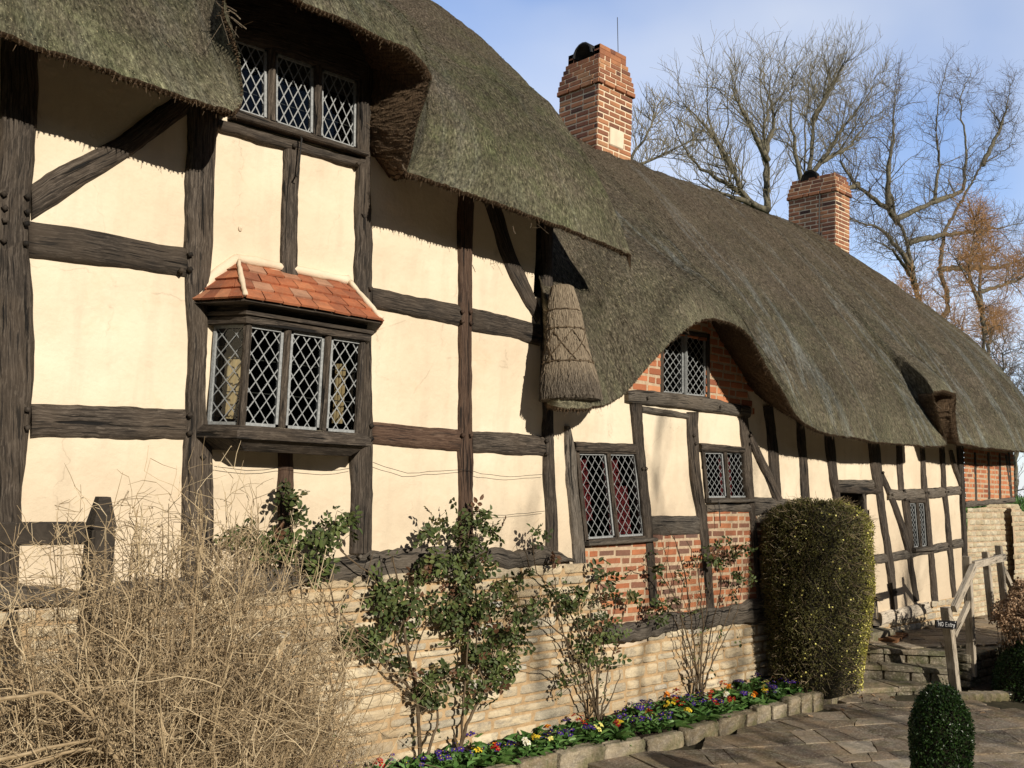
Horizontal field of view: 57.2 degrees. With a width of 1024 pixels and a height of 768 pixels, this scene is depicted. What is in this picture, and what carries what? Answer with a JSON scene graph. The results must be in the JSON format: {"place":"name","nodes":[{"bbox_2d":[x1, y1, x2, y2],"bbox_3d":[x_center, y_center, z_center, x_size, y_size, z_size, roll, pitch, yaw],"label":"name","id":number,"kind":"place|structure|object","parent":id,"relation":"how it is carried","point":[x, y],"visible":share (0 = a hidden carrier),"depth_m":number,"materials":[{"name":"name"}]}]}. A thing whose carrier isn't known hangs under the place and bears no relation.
{"place":"outdoors","nodes":[
{"label":"outdoors","id":0,"kind":"place"},
{"bbox_2d":[433,0,1023,497],"label":"sky","id":1,"kind":"structure","parent":0,"point":[537,38],"materials":[{"name":"blue"}]},
{"bbox_2d":[588,693,1023,767],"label":"paving","id":2,"kind":"structure","parent":0,"point":[876,735],"depth_m":7.88,"materials":[{"name":"stone"}]},
{"bbox_2d":[383,679,792,767],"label":"flower bed soil","id":3,"kind":"structure","parent":2,"relation":"on","point":[621,726],"depth_m":7.67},
{"bbox_2d":[214,478,391,761],"bbox_3d":[-1.267,1.546,5.856,1.290,1.899,0.300,7,-8,-43],"label":"climbing rose","id":4,"kind":"object","parent":3,"relation":"on","point":[296,516],"visible":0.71,"depth_m":5.89,"materials":[{"name":"green plant"}]},
{"bbox_2d":[366,757,394,767],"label":"primrose plant","id":5,"kind":"object","parent":3,"relation":"on","point":[379,760],"visible":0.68,"depth_m":6.13,"materials":[{"name":"red plant"}]},
{"bbox_2d":[320,549,484,758],"bbox_3d":[-0.721,1.850,6.387,0.341,1.446,1.355,-3,-7,41],"label":"climbing rose","id":6,"kind":"object","parent":3,"relation":"on","point":[393,604],"visible":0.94,"depth_m":6.41,"materials":[{"name":"green plant"}]},
{"bbox_2d":[388,753,422,767],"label":"primrose plant","id":7,"kind":"object","parent":3,"relation":"on","point":[397,763],"visible":0.59,"depth_m":6.39,"materials":[{"name":"green plant"}]},
{"bbox_2d":[404,756,436,767],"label":"pansy plant","id":8,"kind":"object","parent":3,"relation":"on","point":[407,764],"visible":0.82,"depth_m":6.25,"materials":[{"name":"green plant"}]},
{"bbox_2d":[423,750,458,765],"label":"pansy plant","id":9,"kind":"object","parent":3,"relation":"on","point":[440,752],"visible":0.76,"depth_m":6.50,"materials":[{"name":"purple plant"}]},
{"bbox_2d":[422,755,461,767],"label":"pansy plant","id":10,"kind":"object","parent":3,"relation":"on","point":[444,762],"visible":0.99,"depth_m":6.35,"materials":[{"name":"green plant"}]},
{"bbox_2d":[441,742,480,767],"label":"pansy plant","id":11,"kind":"object","parent":3,"relation":"on","point":[459,757],"visible":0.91,"depth_m":6.48,"materials":[{"name":"green plant"}]},
{"bbox_2d":[445,747,477,767],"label":"primrose plant","id":12,"kind":"object","parent":3,"relation":"on","point":[473,751],"visible":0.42,"depth_m":6.58,"materials":[{"name":"green plant"}]},
{"bbox_2d":[405,494,539,748],"bbox_3d":[-0.273,1.716,6.825,1.228,1.824,0.369,7,-8,-43],"label":"climbing rose","id":13,"kind":"object","parent":3,"relation":"on","point":[479,656],"visible":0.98,"depth_m":6.81,"materials":[{"name":"green plant"}]},
{"bbox_2d":[457,747,494,766],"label":"primrose plant","id":14,"kind":"object","parent":3,"relation":"on","point":[481,762],"visible":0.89,"depth_m":6.52,"materials":[{"name":"green plant"}]},
{"bbox_2d":[463,731,488,747],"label":"pansy plant","id":15,"kind":"object","parent":3,"relation":"on","point":[477,735],"visible":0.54,"depth_m":6.88,"materials":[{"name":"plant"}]},
{"bbox_2d":[477,742,511,764],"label":"pansy plant","id":16,"kind":"object","parent":3,"relation":"on","point":[496,752],"visible":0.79,"depth_m":6.63,"materials":[{"name":"green plant"}]},
{"bbox_2d":[476,742,514,766],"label":"primrose plant","id":17,"kind":"object","parent":3,"relation":"on","point":[495,759],"visible":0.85,"depth_m":6.57,"materials":[{"name":"green plant"}]},
{"bbox_2d":[484,743,511,763],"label":"primrose plant","id":18,"kind":"object","parent":3,"relation":"on","point":[493,747],"visible":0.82,"depth_m":6.62,"materials":[{"name":"green plant"}]},
{"bbox_2d":[498,740,527,763],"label":"pansy plant","id":19,"kind":"object","parent":3,"relation":"on","point":[511,749],"visible":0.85,"depth_m":6.68,"materials":[{"name":"green plant"}]},
{"bbox_2d":[504,733,530,746],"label":"primrose plant","id":20,"kind":"object","parent":3,"relation":"on","point":[520,740],"visible":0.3,"depth_m":7.08,"materials":[{"name":"green plant"}]},
{"bbox_2d":[510,737,542,757],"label":"primrose plant","id":21,"kind":"object","parent":3,"relation":"on","point":[533,753],"visible":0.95,"depth_m":6.83,"materials":[{"name":"green plant"}]},
{"bbox_2d":[518,733,549,756],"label":"primrose plant","id":22,"kind":"object","parent":3,"relation":"on","point":[539,736],"visible":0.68,"depth_m":6.90,"materials":[{"name":"green plant"}]},
{"bbox_2d":[523,733,562,755],"bbox_3d":[0.199,2.656,6.930,0.257,0.139,0.301,-3,-7,41],"label":"pansy plant","id":23,"kind":"object","parent":3,"relation":"on","point":[539,743],"visible":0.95,"depth_m":6.91,"materials":[{"name":"green plant"}]},
{"bbox_2d":[532,729,565,752],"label":"primrose plant","id":24,"kind":"object","parent":3,"relation":"on","point":[551,738],"visible":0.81,"depth_m":6.97,"materials":[{"name":"green plant"}]},
{"bbox_2d":[542,729,579,749],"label":"pansy plant","id":25,"kind":"object","parent":3,"relation":"on","point":[559,735],"visible":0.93,"depth_m":7.06,"materials":[{"name":"green plant"}]},
{"bbox_2d":[555,728,583,746],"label":"pansy plant","id":26,"kind":"object","parent":3,"relation":"on","point":[566,742],"visible":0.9,"depth_m":7.09,"materials":[{"name":"green plant"}]},
{"bbox_2d":[509,523,643,720],"bbox_3d":[0.530,1.931,7.557,0.322,1.616,1.609,-3,-8,44],"label":"climbing rose","id":27,"kind":"object","parent":3,"relation":"on","point":[579,592],"visible":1,"depth_m":7.62,"materials":[{"name":"green plant"}]},
{"bbox_2d":[573,722,604,744],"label":"pansy plant","id":28,"kind":"object","parent":3,"relation":"on","point":[588,738],"visible":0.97,"depth_m":7.22,"materials":[{"name":"green plant"}]},
{"bbox_2d":[572,724,611,743],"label":"pansy plant","id":29,"kind":"object","parent":3,"relation":"on","point":[592,732],"visible":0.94,"depth_m":7.26,"materials":[{"name":"green plant"}]},
{"bbox_2d":[578,722,608,742],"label":"primrose plant","id":30,"kind":"object","parent":3,"relation":"on","point":[603,736],"visible":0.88,"depth_m":7.23,"materials":[{"name":"green plant"}]},
{"bbox_2d":[604,720,631,745],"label":"primrose plant","id":31,"kind":"object","parent":3,"relation":"on","point":[615,729],"visible":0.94,"depth_m":7.40,"materials":[{"name":"green plant"}]},
{"bbox_2d":[604,708,632,725],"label":"pansy plant","id":32,"kind":"object","parent":3,"relation":"on","point":[619,716],"visible":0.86,"depth_m":7.73,"materials":[{"name":"green plant"}]},
{"bbox_2d":[605,719,631,741],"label":"primrose plant","id":33,"kind":"object","parent":3,"relation":"on","point":[623,735],"visible":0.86,"depth_m":7.38,"materials":[{"name":"green plant"}]},
{"bbox_2d":[621,715,657,733],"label":"pansy plant","id":34,"kind":"object","parent":3,"relation":"on","point":[633,728],"visible":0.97,"depth_m":7.57,"materials":[{"name":"green plant"}]},
{"bbox_2d":[625,702,655,716],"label":"pansy plant","id":35,"kind":"object","parent":3,"relation":"on","point":[638,711],"visible":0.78,"depth_m":7.99,"materials":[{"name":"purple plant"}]},
{"bbox_2d":[624,716,661,734],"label":"pansy plant","id":36,"kind":"object","parent":3,"relation":"on","point":[646,723],"visible":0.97,"depth_m":7.58,"materials":[{"name":"green plant"}]},
{"bbox_2d":[631,705,654,719],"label":"pansy plant","id":37,"kind":"object","parent":3,"relation":"on","point":[641,709],"visible":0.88,"depth_m":7.92,"materials":[{"name":"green plant"}]},
{"bbox_2d":[634,708,667,732],"bbox_3d":[1.114,2.775,7.752,0.315,0.192,0.275,7,-7,-40],"label":"primrose plant","id":38,"kind":"object","parent":3,"relation":"on","point":[648,710],"visible":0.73,"depth_m":7.73,"materials":[{"name":"green plant"}]},
{"bbox_2d":[652,711,680,730],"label":"pansy plant","id":39,"kind":"object","parent":3,"relation":"on","point":[667,719],"visible":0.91,"depth_m":7.73,"materials":[{"name":"green plant"}]},
{"bbox_2d":[650,713,683,732],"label":"pansy plant","id":40,"kind":"object","parent":3,"relation":"on","point":[655,724],"visible":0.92,"depth_m":7.67,"materials":[{"name":"green plant"}]},
{"bbox_2d":[662,693,690,708],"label":"primrose plant","id":41,"kind":"object","parent":3,"relation":"on","point":[671,706],"visible":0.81,"depth_m":8.31,"materials":[{"name":"green plant"}]},
{"bbox_2d":[662,711,693,728],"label":"primrose plant","id":42,"kind":"object","parent":3,"relation":"on","point":[684,723],"visible":0.58,"depth_m":7.80,"materials":[{"name":"green plant"}]},
{"bbox_2d":[674,707,698,723],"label":"primrose plant","id":43,"kind":"object","parent":3,"relation":"on","point":[684,716],"visible":0.77,"depth_m":7.93,"materials":[{"name":"green plant"}]},
{"bbox_2d":[679,696,699,711],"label":"pansy plant","id":44,"kind":"object","parent":3,"relation":"on","point":[692,704],"visible":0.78,"depth_m":8.30,"materials":[{"name":"green plant"}]},
{"bbox_2d":[625,532,757,696],"bbox_3d":[1.728,2.106,8.704,1.845,1.576,0.365,7,-8,-43],"label":"climbing rose","id":45,"kind":"object","parent":3,"relation":"on","point":[715,562],"visible":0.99,"depth_m":8.72,"materials":[{"name":"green plant"}]},
{"bbox_2d":[684,711,707,721],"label":"primrose plant","id":46,"kind":"object","parent":3,"relation":"on","point":[700,718],"visible":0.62,"depth_m":8.03,"materials":[{"name":"green plant"}]},
{"bbox_2d":[684,697,713,714],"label":"pansy plant","id":47,"kind":"object","parent":3,"relation":"on","point":[700,706],"visible":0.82,"depth_m":8.29,"materials":[{"name":"green plant"}]},
{"bbox_2d":[692,709,721,721],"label":"primrose plant","id":48,"kind":"object","parent":3,"relation":"on","point":[714,718],"visible":0.73,"depth_m":8.09,"materials":[{"name":"green plant"}]},
{"bbox_2d":[703,700,728,714],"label":"primrose plant","id":49,"kind":"object","parent":3,"relation":"on","point":[721,712],"visible":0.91,"depth_m":8.24,"materials":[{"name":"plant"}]},
{"bbox_2d":[703,698,732,716],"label":"pansy plant","id":50,"kind":"object","parent":3,"relation":"on","point":[727,710],"visible":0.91,"depth_m":8.26,"materials":[{"name":"green plant"}]},
{"bbox_2d":[702,698,733,712],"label":"pansy plant","id":51,"kind":"object","parent":3,"relation":"on","point":[721,705],"visible":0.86,"depth_m":8.32,"materials":[{"name":"green plant"}]},
{"bbox_2d":[715,684,740,697],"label":"primrose plant","id":52,"kind":"object","parent":3,"relation":"on","point":[730,692],"visible":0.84,"depth_m":8.85,"materials":[{"name":"green plant"}]},
{"bbox_2d":[723,696,742,712],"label":"primrose plant","id":53,"kind":"object","parent":3,"relation":"on","point":[733,707],"visible":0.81,"depth_m":8.36,"materials":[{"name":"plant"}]},
{"bbox_2d":[731,679,748,689],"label":"pansy plant","id":54,"kind":"object","parent":3,"relation":"on","point":[742,684],"visible":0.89,"depth_m":9.21,"materials":[{"name":"green plant"}]},
{"bbox_2d":[736,691,759,704],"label":"pansy plant","id":55,"kind":"object","parent":3,"relation":"on","point":[745,696],"visible":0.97,"depth_m":8.65,"materials":[{"name":"plant"}]},
{"bbox_2d":[740,691,768,708],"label":"primrose plant","id":56,"kind":"object","parent":3,"relation":"on","point":[755,701],"visible":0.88,"depth_m":8.58,"materials":[{"name":"green plant"}]},
{"bbox_2d":[748,673,764,686],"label":"pansy plant","id":57,"kind":"object","parent":3,"relation":"on","point":[755,681],"visible":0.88,"depth_m":9.43,"materials":[{"name":"green plant"}]},
{"bbox_2d":[754,688,778,703],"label":"primrose plant","id":58,"kind":"object","parent":3,"relation":"on","point":[764,699],"visible":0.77,"depth_m":8.79,"materials":[{"name":"green plant"}]},
{"bbox_2d":[758,687,784,700],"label":"pansy plant","id":59,"kind":"object","parent":3,"relation":"on","point":[775,692],"visible":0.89,"depth_m":8.88,"materials":[{"name":"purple plant"}]},
{"bbox_2d":[779,678,804,693],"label":"pansy plant","id":60,"kind":"object","parent":3,"relation":"on","point":[790,688],"visible":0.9,"depth_m":9.19,"materials":[{"name":"plant"}]},
{"bbox_2d":[758,491,879,700],"bbox_3d":[3.177,2.152,9.712,1.530,2.083,1.031,7,-8,-43],"label":"jasmine hedge","id":61,"kind":"object","parent":3,"relation":"on","point":[816,570],"visible":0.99,"depth_m":9.32,"materials":[{"name":"green plant"}]},
{"bbox_2d":[907,678,975,767],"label":"box topiary","id":62,"kind":"object","parent":2,"relation":"on","point":[940,732],"visible":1,"depth_m":5.46,"materials":[{"name":"green plant"}]},
{"bbox_2d":[670,688,1023,750],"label":"path","id":63,"kind":"structure","parent":0,"point":[1000,705],"depth_m":9.70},
{"bbox_2d":[0,496,116,728],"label":"garden fence","id":64,"kind":"object","parent":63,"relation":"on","point":[39,531],"visible":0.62,"depth_m":3.60,"materials":[{"name":"brown wood"}]},
{"bbox_2d":[0,438,459,767],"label":"bare shrub","id":65,"kind":"object","parent":63,"relation":"on","point":[102,727],"visible":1,"depth_m":2.72,"materials":[{"name":"plant"}]},
{"bbox_2d":[485,764,516,767],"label":"edging stone","id":66,"kind":"object","parent":63,"relation":"on","point":[504,766],"visible":0.91,"depth_m":6.53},
{"bbox_2d":[512,752,557,767],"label":"edging stone","id":67,"kind":"object","parent":63,"relation":"on","point":[548,760],"visible":0.91,"depth_m":6.75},
{"bbox_2d":[552,742,605,767],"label":"edging stone","id":68,"kind":"object","parent":63,"relation":"on","point":[582,755],"visible":0.82,"depth_m":7.00,"materials":[{"name":"stone"}]},
{"bbox_2d":[601,737,645,758],"bbox_3d":[0.858,2.861,7.311,0.430,0.175,0.096,6,-7,-35],"label":"edging stone","id":69,"kind":"object","parent":63,"relation":"on","point":[616,748],"visible":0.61,"depth_m":7.27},
{"bbox_2d":[642,730,683,751],"bbox_3d":[1.216,2.907,7.578,0.478,0.164,0.087,7,-7,-41],"label":"edging stone","id":70,"kind":"object","parent":63,"relation":"on","point":[669,740],"visible":0.77,"depth_m":7.54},
{"bbox_2d":[678,720,718,745],"bbox_3d":[1.568,2.948,7.907,0.495,0.173,0.120,7,-8,-43],"label":"edging stone","id":71,"kind":"object","parent":63,"relation":"on","point":[700,731],"visible":0.75,"depth_m":7.84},
{"bbox_2d":[716,711,745,735],"bbox_3d":[1.886,2.980,8.197,0.400,0.195,0.132,7,-8,-43],"label":"edging stone","id":72,"kind":"object","parent":63,"relation":"on","point":[734,722],"visible":0.67,"depth_m":8.15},
{"bbox_2d":[741,709,757,726],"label":"edging stone","id":73,"kind":"object","parent":63,"relation":"on","point":[751,718],"visible":0.48,"depth_m":8.34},
{"bbox_2d":[749,703,770,723],"bbox_3d":[2.253,3.019,8.517,0.229,0.211,0.112,7,-8,-43],"label":"edging stone","id":74,"kind":"object","parent":63,"relation":"on","point":[764,713],"visible":0.6,"depth_m":8.48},
{"bbox_2d":[769,701,786,719],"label":"edging stone","id":75,"kind":"object","parent":63,"relation":"on","point":[778,709],"visible":0.42,"depth_m":8.63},
{"bbox_2d":[779,694,800,715],"bbox_3d":[2.610,3.052,8.829,0.226,0.227,0.126,7,-8,-43],"label":"edging stone","id":76,"kind":"object","parent":63,"relation":"on","point":[792,702],"visible":0.58,"depth_m":8.78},
{"bbox_2d":[793,692,811,712],"bbox_3d":[2.779,3.077,8.994,0.230,0.226,0.128,7,-8,-43],"label":"edging stone","id":77,"kind":"object","parent":63,"relation":"on","point":[806,703],"visible":0.56,"depth_m":8.95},
{"bbox_2d":[806,691,823,711],"bbox_3d":[2.944,3.107,9.159,0.224,0.210,0.127,7,-8,-43],"label":"edging stone","id":78,"kind":"object","parent":63,"relation":"on","point":[817,701],"visible":0.66,"depth_m":9.11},
{"bbox_2d":[852,645,948,695],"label":"steps","id":79,"kind":"structure","parent":63,"relation":"on","point":[891,671],"depth_m":10.29,"materials":[{"name":"stone"}]},
{"bbox_2d":[958,691,976,699],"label":"kerb stone","id":80,"kind":"object","parent":63,"relation":"on","point":[972,696],"visible":0.38,"depth_m":9.73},
{"bbox_2d":[960,691,983,701],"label":"kerb stone","id":81,"kind":"object","parent":63,"relation":"on","point":[980,698],"visible":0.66,"depth_m":9.78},
{"bbox_2d":[940,545,1012,690],"bbox_3d":[5.367,2.643,10.663,2.140,1.571,0.154,8,-8,-44],"label":"handrail","id":82,"kind":"object","parent":63,"relation":"on","point":[969,570],"visible":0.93,"depth_m":10.37,"materials":[{"name":"brown wood"}]},
{"bbox_2d":[935,611,956,628],"bbox_3d":[4.536,2.476,9.803,0.536,0.202,0.024,7,-8,-43],"label":"hanging sign","id":83,"kind":"object","parent":82,"relation":"hanging from","point":[945,624],"visible":1,"depth_m":9.78,"materials":[{"name":"black metal"}]},
{"bbox_2d":[968,690,992,701],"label":"kerb stone","id":84,"kind":"object","parent":63,"relation":"on","point":[987,696],"visible":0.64,"depth_m":9.79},
{"bbox_2d":[975,690,1001,701],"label":"kerb stone","id":85,"kind":"object","parent":63,"relation":"on","point":[997,697],"visible":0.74,"depth_m":9.83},
{"bbox_2d":[987,691,1009,700],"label":"kerb stone","id":86,"kind":"object","parent":63,"relation":"on","point":[1005,696],"visible":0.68,"depth_m":9.87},
{"bbox_2d":[971,682,998,690],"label":"garden soil","id":87,"kind":"structure","parent":0,"point":[985,687],"depth_m":10.29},
{"bbox_2d":[988,577,1023,654],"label":"dried hydrangea","id":88,"kind":"object","parent":87,"relation":"on","point":[1009,618],"visible":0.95,"depth_m":10.23,"materials":[{"name":"plant"}]},
{"bbox_2d":[990,637,1023,702],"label":"box ball","id":89,"kind":"object","parent":87,"relation":"on","point":[1009,674],"visible":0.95,"depth_m":10.04,"materials":[{"name":"green plant"}]},
{"bbox_2d":[966,495,1023,531],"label":"undergrowth","id":90,"kind":"object","parent":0,"point":[1019,499],"visible":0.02,"depth_m":25.83,"materials":[{"name":"green plant"}]},
{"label":"grass bank","id":91,"kind":"structure","parent":0,"visible":0},
{"bbox_2d":[631,82,737,170],"bbox_3d":[3.896,-2.050,25.953,4.366,13.718,2.551,1,-6,16],"label":"bare tree","id":92,"kind":"object","parent":91,"relation":"on","point":[656,148],"visible":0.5,"depth_m":26.71,"materials":[{"name":"brown plant"}]},
{"bbox_2d":[632,20,822,215],"bbox_3d":[7.929,-4.403,34.976,10.762,20.486,5.526,7,-8,-43],"label":"bare tree","id":93,"kind":"object","parent":91,"relation":"on","point":[763,144],"visible":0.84,"depth_m":35.09,"materials":[{"name":"brown plant"}]},
{"bbox_2d":[722,11,915,207],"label":"bare tree","id":94,"kind":"object","parent":91,"relation":"on","point":[828,88],"visible":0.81,"depth_m":41.51,"materials":[{"name":"brown plant"}]},
{"bbox_2d":[881,178,1023,377],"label":"willow tree","id":95,"kind":"object","parent":91,"relation":"on","point":[979,253],"visible":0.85,"depth_m":42.76,"materials":[{"name":"brown plant"}]},
{"bbox_2d":[982,323,1023,505],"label":"bare tree","id":96,"kind":"object","parent":91,"relation":"on","point":[1011,370],"visible":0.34,"depth_m":37.74,"materials":[{"name":"brown plant"}]},
{"label":"ground","id":97,"kind":"structure","parent":0,"visible":0},
{"bbox_2d":[0,0,1023,767],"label":"thatched cottage","id":98,"kind":"structure","parent":97,"relation":"on","point":[390,268],"depth_m":6.98,"materials":[{"name":"beige paint"}]},
{"bbox_2d":[192,254,383,455],"bbox_3d":[-1.352,-0.178,5.954,1.387,1.232,0.534,7,-8,-43],"label":"bay window","id":99,"kind":"structure","parent":98,"relation":"in","point":[245,292],"depth_m":5.79,"materials":[{"name":"brown glass"}]},
{"bbox_2d":[235,40,360,148],"bbox_3d":[-1.438,-1.916,6.192,1.088,0.570,0.077,7,-8,-43],"label":"window","id":100,"kind":"structure","parent":98,"relation":"in","point":[270,62],"depth_m":6.25,"materials":[{"name":"grey glass"}]},
{"bbox_2d":[576,451,645,541],"bbox_3d":[0.834,0.975,8.240,1.016,0.847,0.185,7,-8,-43],"label":"window","id":101,"kind":"structure","parent":98,"relation":"in","point":[618,507],"depth_m":8.17,"materials":[{"name":"grey glass"}]},
{"bbox_2d":[660,330,709,397],"bbox_3d":[1.652,-0.188,9.001,0.805,0.692,0.078,7,-8,-43],"label":"window","id":102,"kind":"structure","parent":98,"relation":"in","point":[706,344],"depth_m":9.00,"materials":[{"name":"grey glass"}]},
{"bbox_2d":[700,451,747,502],"bbox_3d":[2.101,0.910,9.436,0.876,0.567,0.183,7,-8,-43],"label":"window","id":103,"kind":"structure","parent":98,"relation":"in","point":[725,482],"depth_m":9.37,"materials":[{"name":"grey glass"}]},
{"bbox_2d":[841,493,873,620],"bbox_3d":[4.142,2.126,11.608,0.435,1.550,0.505,7,-8,-43],"label":"door","id":104,"kind":"structure","parent":98,"relation":"in","point":[854,496],"depth_m":11.48,"materials":[{"name":"brown wood"}]},
{"bbox_2d":[908,499,928,547],"bbox_3d":[5.337,1.855,12.356,0.650,0.679,0.075,7,-8,-43],"label":"window","id":105,"kind":"structure","parent":98,"relation":"in","point":[916,503],"depth_m":12.34,"materials":[{"name":"grey glass"}]},
{"bbox_2d":[811,39,1023,315],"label":"bare tree","id":106,"kind":"object","parent":97,"relation":"on","point":[889,206],"visible":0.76,"depth_m":53.84,"materials":[{"name":"brown plant"}]},
{"bbox_2d":[867,628,1005,688],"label":"terrace","id":107,"kind":"structure","parent":97,"relation":"on","point":[987,656],"depth_m":10.56,"materials":[{"name":"stone"}]},
{"bbox_2d":[866,615,1018,648],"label":"terrace paving","id":108,"kind":"structure","parent":107,"relation":"on","point":[931,636],"depth_m":11.44,"materials":[{"name":"stone"}]},
{"bbox_2d":[878,632,908,642],"bbox_3d":[4.495,3.014,11.218,0.370,0.036,0.704,-1,-6,30],"label":"door mat","id":109,"kind":"object","parent":108,"relation":"on","point":[897,637],"depth_m":11.00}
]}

